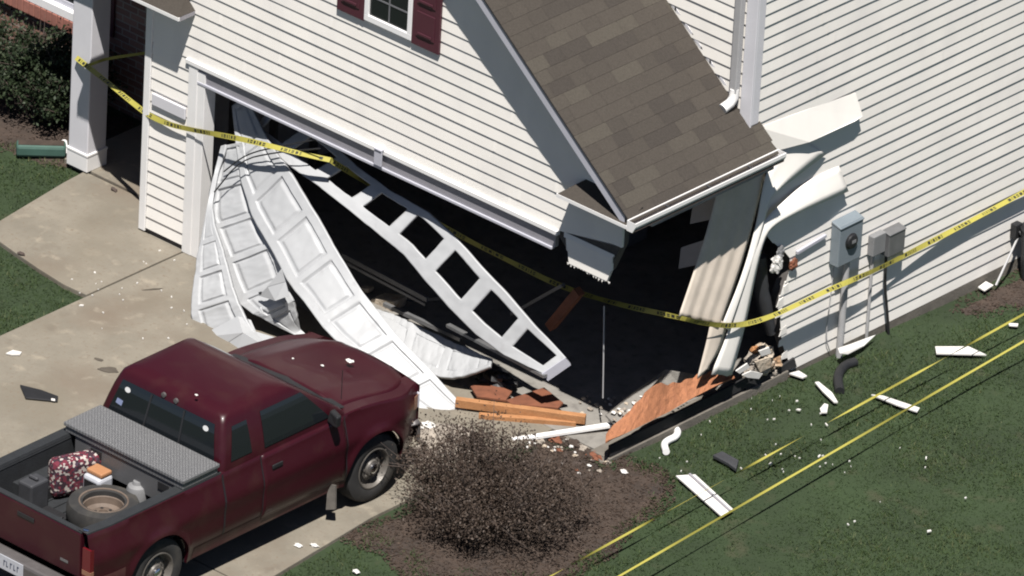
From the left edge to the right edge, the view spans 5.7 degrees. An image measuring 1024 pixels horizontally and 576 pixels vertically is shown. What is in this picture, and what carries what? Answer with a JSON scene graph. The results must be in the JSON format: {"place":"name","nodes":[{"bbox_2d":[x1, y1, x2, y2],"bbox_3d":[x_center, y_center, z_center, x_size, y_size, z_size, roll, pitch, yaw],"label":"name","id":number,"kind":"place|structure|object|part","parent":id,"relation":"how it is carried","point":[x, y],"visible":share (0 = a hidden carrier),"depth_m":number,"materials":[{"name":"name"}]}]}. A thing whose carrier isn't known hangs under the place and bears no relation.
{"place":"outdoors","nodes":[
{"label":"outdoors","id":0,"kind":"place"},
{"bbox_2d":[0,172,182,296],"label":"walkway","id":1,"kind":"structure","parent":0,"point":[80,229],"depth_m":103.41,"materials":[{"name":"concrete"}]},
{"bbox_2d":[64,124,141,196],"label":"porch floor","id":2,"kind":"structure","parent":0,"point":[121,168],"depth_m":104.86,"materials":[{"name":"concrete"}]},
{"bbox_2d":[0,252,551,575],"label":"driveway","id":3,"kind":"structure","parent":0,"point":[60,349],"depth_m":100.87,"materials":[{"name":"concrete"}]},
{"bbox_2d":[6,350,21,354],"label":"white scrap","id":4,"kind":"object","parent":3,"relation":"on","point":[13,352],"visible":1,"depth_m":101.19,"materials":[{"name":"plastic"}]},
{"bbox_2d":[20,385,57,401],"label":"plastic scrap","id":5,"kind":"object","parent":3,"relation":"on","point":[30,393],"visible":1,"depth_m":100.45,"materials":[{"name":"black plastic"}]},
{"bbox_2d":[98,367,117,371],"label":"driveway stain","id":6,"kind":"object","parent":3,"relation":"on","point":[109,369],"visible":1,"depth_m":101.02,"materials":[{"name":"concrete"}]},
{"bbox_2d":[0,331,420,575],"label":"pickup truck","id":7,"kind":"object","parent":3,"relation":"on","point":[272,428],"visible":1,"depth_m":97.53,"materials":[{"name":"red paint"}]},
{"bbox_2d":[18,473,48,507],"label":"fuel can","id":8,"kind":"object","parent":7,"relation":"on","point":[33,489],"visible":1,"depth_m":97.08,"materials":[{"name":"grey plastic"}]},
{"bbox_2d":[42,505,67,520],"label":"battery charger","id":9,"kind":"object","parent":7,"relation":"on","point":[55,512],"visible":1,"depth_m":97.08,"materials":[{"name":"black plastic"}]},
{"bbox_2d":[48,450,100,496],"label":"soft bag","id":10,"kind":"object","parent":7,"relation":"in","point":[66,472],"visible":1,"depth_m":97.32,"materials":[{"name":"fabric"}]},
{"bbox_2d":[83,464,111,486],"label":"cooler","id":11,"kind":"object","parent":7,"relation":"on","point":[97,474],"visible":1,"depth_m":97.28,"materials":[{"name":"plastic"}]},
{"bbox_2d":[66,484,139,527],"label":"spare wheel","id":12,"kind":"object","parent":7,"relation":"on","point":[86,506],"visible":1,"depth_m":97.04,"materials":[{"name":"rubber"}]},
{"bbox_2d":[126,480,147,502],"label":"jug","id":13,"kind":"object","parent":7,"relation":"on","point":[134,487],"visible":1,"depth_m":97.12,"materials":[{"name":"white plastic"}]},
{"bbox_2d":[64,405,219,496],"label":"toolbox","id":14,"kind":"object","parent":7,"relation":"on","point":[127,451],"visible":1,"depth_m":97.21,"materials":[{"name":"silver metal"}]},
{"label":"rear window","id":15,"kind":"part","parent":7,"relation":"part of","materials":[{"name":"black glass"}]},
{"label":"quarter window","id":16,"kind":"part","parent":7,"relation":"part of","materials":[{"name":"black glass"}]},
{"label":"door window","id":17,"kind":"part","parent":7,"relation":"part of","materials":[{"name":"black glass"}]},
{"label":"door","id":18,"kind":"part","parent":7,"relation":"part of","materials":[{"name":"red paint"}]},
{"bbox_2d":[294,543,302,547],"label":"white flake","id":19,"kind":"object","parent":3,"relation":"on","point":[298,545],"visible":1,"depth_m":98.10,"materials":[{"name":"plastic"}]},
{"bbox_2d":[421,421,434,428],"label":"scrap","id":20,"kind":"object","parent":3,"relation":"on","point":[428,425],"visible":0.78,"depth_m":100.22,"materials":[{"name":"white plastic"}]},
{"bbox_2d":[416,423,478,467],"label":"rubble heap","id":21,"kind":"object","parent":3,"relation":"on","point":[425,431],"visible":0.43,"depth_m":100.09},
{"bbox_2d":[455,397,585,424],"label":"lumber","id":22,"kind":"object","parent":3,"relation":"on","point":[500,407],"visible":0.97,"depth_m":100.54,"materials":[{"name":"brown wood"}]},
{"bbox_2d":[506,388,562,409],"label":"wood scrap","id":23,"kind":"object","parent":22,"relation":"on","point":[543,398],"visible":1,"depth_m":100.66,"materials":[{"name":"brown wood"}]},
{"bbox_2d":[479,412,575,426],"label":"lumber","id":24,"kind":"object","parent":3,"relation":"on","point":[527,419],"visible":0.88,"depth_m":100.50,"materials":[{"name":"brown wood"}]},
{"bbox_2d":[512,422,611,439],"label":"trim board","id":25,"kind":"object","parent":3,"relation":"on","point":[575,430],"depth_m":100.32,"materials":[{"name":"white wood"}]},
{"bbox_2d":[360,285,373,292],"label":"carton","id":26,"kind":"object","parent":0,"point":[366,289],"visible":0.76,"depth_m":102.64,"materials":[{"name":"brown cardboard"}]},
{"bbox_2d":[0,106,1023,575],"bbox_3d":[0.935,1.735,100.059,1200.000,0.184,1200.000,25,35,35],"label":"lawn","id":27,"kind":"structure","parent":0,"point":[772,502],"depth_m":100.25,"materials":[{"name":"plant"}]},
{"bbox_2d":[0,80,135,167],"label":"shrub bed","id":28,"kind":"object","parent":27,"relation":"on","point":[14,129],"visible":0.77,"depth_m":105.56,"materials":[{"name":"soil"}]},
{"bbox_2d":[0,0,27,46],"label":"evergreen shrub","id":29,"kind":"object","parent":28,"relation":"on","point":[14,14],"visible":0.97,"depth_m":106.23,"materials":[{"name":"green plant"}]},
{"bbox_2d":[16,139,65,157],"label":"planter box","id":30,"kind":"object","parent":28,"relation":"on","point":[40,148],"visible":1,"depth_m":104.91,"materials":[{"name":"green plastic"}]},
{"bbox_2d":[0,14,127,134],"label":"evergreen shrub","id":31,"kind":"object","parent":28,"relation":"on","point":[41,64],"visible":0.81,"depth_m":105.36,"materials":[{"name":"green plant"}]},
{"bbox_2d":[340,439,675,575],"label":"mulch bed","id":32,"kind":"object","parent":27,"relation":"on","point":[446,558],"visible":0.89,"depth_m":98.55,"materials":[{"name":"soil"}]},
{"bbox_2d":[375,390,607,561],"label":"shrub","id":33,"kind":"object","parent":32,"relation":"on","point":[476,472],"visible":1,"depth_m":98.36,"materials":[{"name":"brown plant"}]},
{"bbox_2d":[548,436,561,443],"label":"rubble piece","id":34,"kind":"object","parent":32,"relation":"on","point":[556,439],"visible":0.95,"depth_m":100.28,"materials":[{"name":"orange brick"}]},
{"bbox_2d":[564,438,581,447],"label":"rubble piece","id":35,"kind":"object","parent":32,"relation":"on","point":[570,442],"visible":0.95,"depth_m":100.20,"materials":[{"name":"concrete"}]},
{"bbox_2d":[579,443,589,450],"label":"rubble piece","id":36,"kind":"object","parent":32,"relation":"on","point":[582,447],"visible":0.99,"depth_m":100.16,"materials":[{"name":"white"}]},
{"bbox_2d":[590,451,602,460],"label":"rubble piece","id":37,"kind":"object","parent":32,"relation":"on","point":[594,455],"visible":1,"depth_m":100.00,"materials":[{"name":"orange brick"}]},
{"bbox_2d":[620,469,627,473],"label":"white flake","id":38,"kind":"object","parent":32,"relation":"on","point":[623,471],"visible":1,"depth_m":99.74,"materials":[{"name":"plastic"}]},
{"bbox_2d":[0,0,1023,461],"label":"house","id":39,"kind":"structure","parent":27,"relation":"on","point":[572,142],"depth_m":101.17,"materials":[{"name":"plastic"}]},
{"bbox_2d":[27,0,73,21],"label":"window","id":40,"kind":"structure","parent":39,"relation":"in","point":[63,8],"depth_m":106.11,"materials":[{"name":"white wood"}]},
{"bbox_2d":[89,52,144,65],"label":"barrier tape","id":41,"kind":"object","parent":39,"relation":"attached to","point":[116,57],"visible":0.94,"depth_m":104.07,"materials":[{"name":"yellow plastic"}]},
{"bbox_2d":[75,56,330,161],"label":"barrier tape","id":42,"kind":"object","parent":39,"relation":"attached to","point":[106,81],"visible":1,"depth_m":102.45,"materials":[{"name":"yellow plastic"}]},
{"bbox_2d":[191,102,570,409],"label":"garage door","id":43,"kind":"structure","parent":39,"relation":"attached to","point":[265,240],"depth_m":101.50,"materials":[{"name":"metal"}]},
{"bbox_2d":[191,145,254,331],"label":"door section","id":44,"kind":"structure","parent":43,"relation":"in","point":[214,299],"depth_m":102.00,"materials":[{"name":"metal"}]},
{"bbox_2d":[213,142,304,334],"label":"door section","id":45,"kind":"structure","parent":43,"relation":"in","point":[252,264],"depth_m":101.97,"materials":[{"name":"metal"}]},
{"bbox_2d":[232,102,466,409],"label":"door section","id":46,"kind":"structure","parent":43,"relation":"in","point":[307,256],"depth_m":101.38,"materials":[{"name":"metal"}]},
{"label":"window section","id":47,"kind":"part","parent":43,"relation":"part of","materials":[{"name":"metal"}]},
{"bbox_2d":[376,308,492,379],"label":"door section","id":48,"kind":"structure","parent":43,"relation":"in","point":[446,359],"depth_m":101.23,"materials":[{"name":"metal"}]},
{"bbox_2d":[364,0,412,40],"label":"window","id":49,"kind":"structure","parent":39,"relation":"in","point":[395,16],"depth_m":100.05,"materials":[{"name":"white glass"}]},
{"bbox_2d":[371,293,406,310],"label":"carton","id":50,"kind":"object","parent":39,"relation":"on","point":[398,300],"visible":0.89,"depth_m":102.44,"materials":[{"name":"brown cardboard"}]},
{"bbox_2d":[470,383,511,401],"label":"wood scrap","id":51,"kind":"object","parent":39,"relation":"on","point":[480,391],"visible":1,"depth_m":100.84,"materials":[{"name":"brown wood"}]},
{"bbox_2d":[475,364,517,391],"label":"crumpled sheet","id":52,"kind":"object","parent":39,"relation":"on","point":[496,375],"visible":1,"depth_m":100.98,"materials":[{"name":"black plastic"}]},
{"bbox_2d":[510,283,564,315],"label":"steel strut","id":53,"kind":"object","parent":39,"relation":"attached to","point":[542,296],"visible":0.86,"depth_m":101.23,"materials":[{"name":"grey metal"}]},
{"bbox_2d":[545,286,584,330],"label":"broken stud","id":54,"kind":"object","parent":39,"relation":"on","point":[565,308],"visible":1,"depth_m":100.60,"materials":[{"name":"brown wood"}]},
{"bbox_2d":[602,306,604,397],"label":"hanging cable","id":55,"kind":"object","parent":39,"relation":"hanging from","point":[603,350],"visible":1,"depth_m":100.05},
{"bbox_2d":[605,369,695,424],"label":"fallen board","id":56,"kind":"object","parent":39,"relation":"on","point":[666,377],"visible":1,"depth_m":100.72,"materials":[{"name":"brown wood"}]},
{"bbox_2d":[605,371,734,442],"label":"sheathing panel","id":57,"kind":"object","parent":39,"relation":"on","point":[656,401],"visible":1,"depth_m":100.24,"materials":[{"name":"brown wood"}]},
{"bbox_2d":[329,158,1023,327],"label":"barrier tape","id":58,"kind":"object","parent":39,"relation":"attached to","point":[546,279],"visible":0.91,"depth_m":101.56,"materials":[{"name":"yellow plastic"}]},
{"bbox_2d":[678,240,703,268],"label":"drywall sheet","id":59,"kind":"object","parent":39,"relation":"hanging from","point":[689,254],"visible":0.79,"depth_m":101.11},
{"bbox_2d":[690,197,714,223],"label":"drywall sheet","id":60,"kind":"object","parent":39,"relation":"hanging from","point":[701,212],"visible":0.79,"depth_m":100.80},
{"bbox_2d":[735,342,782,378],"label":"rubble pile","id":61,"kind":"object","parent":39,"relation":"on","point":[765,360],"visible":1,"depth_m":101.24,"materials":[{"name":"beige stone"}]},
{"bbox_2d":[826,210,864,357],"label":"electric meter","id":62,"kind":"object","parent":39,"relation":"attached to","point":[846,239],"visible":1,"depth_m":101.59,"materials":[{"name":"metal"}]},
{"bbox_2d":[865,230,885,337],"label":"utility box","id":63,"kind":"object","parent":39,"relation":"attached to","point":[876,242],"visible":1,"depth_m":102.08,"materials":[{"name":"grey metal"}]},
{"bbox_2d":[881,222,906,334],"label":"utility box","id":64,"kind":"object","parent":39,"relation":"attached to","point":[895,239],"visible":1,"depth_m":102.24,"materials":[{"name":"grey plastic"}]},
{"bbox_2d":[995,221,1022,285],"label":"utility box","id":65,"kind":"object","parent":39,"relation":"attached to","point":[1015,232],"visible":1,"depth_m":103.83,"materials":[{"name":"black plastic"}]},
{"bbox_2d":[661,427,680,454],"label":"gutter elbow","id":66,"kind":"object","parent":27,"relation":"on","point":[672,438],"visible":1,"depth_m":100.36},
{"bbox_2d":[676,473,731,515],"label":"siding piece","id":67,"kind":"object","parent":27,"relation":"on","point":[709,497],"visible":1,"depth_m":99.52,"materials":[{"name":"white plastic"}]},
{"bbox_2d":[713,451,738,471],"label":"broken trim","id":68,"kind":"structure","parent":27,"relation":"on","point":[731,462],"depth_m":100.09,"materials":[{"name":"grey plastic"}]},
{"bbox_2d":[550,313,1023,575],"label":"barrier tape","id":69,"kind":"object","parent":27,"relation":"on","point":[851,409],"visible":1,"depth_m":100.78,"materials":[{"name":"yellow plastic"}]},
{"bbox_2d":[789,371,806,378],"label":"siding piece","id":70,"kind":"object","parent":27,"relation":"on","point":[799,374],"visible":1,"depth_m":101.74,"materials":[{"name":"white plastic"}]},
{"bbox_2d":[618,340,1023,575],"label":"barrier tape","id":71,"kind":"object","parent":27,"relation":"on","point":[816,461],"visible":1,"depth_m":99.88,"materials":[{"name":"yellow plastic"}]},
{"bbox_2d":[820,403,827,412],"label":"siding piece","id":72,"kind":"object","parent":27,"relation":"on","point":[824,408],"visible":1,"depth_m":101.16,"materials":[{"name":"white plastic"}]},
{"bbox_2d":[815,381,837,402],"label":"siding piece","id":73,"kind":"object","parent":27,"relation":"on","point":[828,393],"visible":1,"depth_m":101.45,"materials":[{"name":"white plastic"}]},
{"bbox_2d":[833,357,857,393],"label":"black pipe","id":74,"kind":"object","parent":27,"relation":"on","point":[842,368],"visible":1,"depth_m":101.82,"materials":[{"name":"plastic"}]},
{"bbox_2d":[838,335,874,354],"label":"siding piece","id":75,"kind":"object","parent":27,"relation":"on","point":[851,348],"visible":1,"depth_m":102.21,"materials":[{"name":"white plastic"}]},
{"bbox_2d":[871,394,919,412],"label":"siding piece","id":76,"kind":"object","parent":27,"relation":"on","point":[898,403],"visible":1,"depth_m":101.34,"materials":[{"name":"white plastic"}]},
{"bbox_2d":[935,346,985,355],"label":"siding piece","id":77,"kind":"object","parent":27,"relation":"on","point":[948,350],"visible":1,"depth_m":102.44,"materials":[{"name":"white plastic"}]},
{"bbox_2d":[978,281,992,291],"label":"siding piece","id":78,"kind":"object","parent":27,"relation":"on","point":[984,286],"visible":1,"depth_m":103.75,"materials":[{"name":"white plastic"}]},
{"bbox_2d":[960,279,1023,314],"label":"mulch strip","id":79,"kind":"object","parent":27,"relation":"on","point":[1002,292],"visible":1,"depth_m":103.65,"materials":[{"name":"soil"}]},
{"bbox_2d":[949,269,1023,317],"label":"mulch","id":80,"kind":"object","parent":79,"relation":"on","point":[1017,305],"visible":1,"depth_m":103.58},
{"bbox_2d":[1020,222,1023,280],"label":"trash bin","id":81,"kind":"object","parent":79,"relation":"on","point":[1022,256],"visible":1,"depth_m":103.90,"materials":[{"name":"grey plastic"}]},
{"bbox_2d":[1008,323,1017,326],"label":"siding piece","id":82,"kind":"object","parent":27,"relation":"on","point":[1013,324],"visible":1,"depth_m":103.07,"materials":[{"name":"white plastic"}]},
{"bbox_2d":[626,227,646,247],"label":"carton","id":83,"kind":"object","parent":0,"point":[637,236],"visible":0.11,"depth_m":103.89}
]}

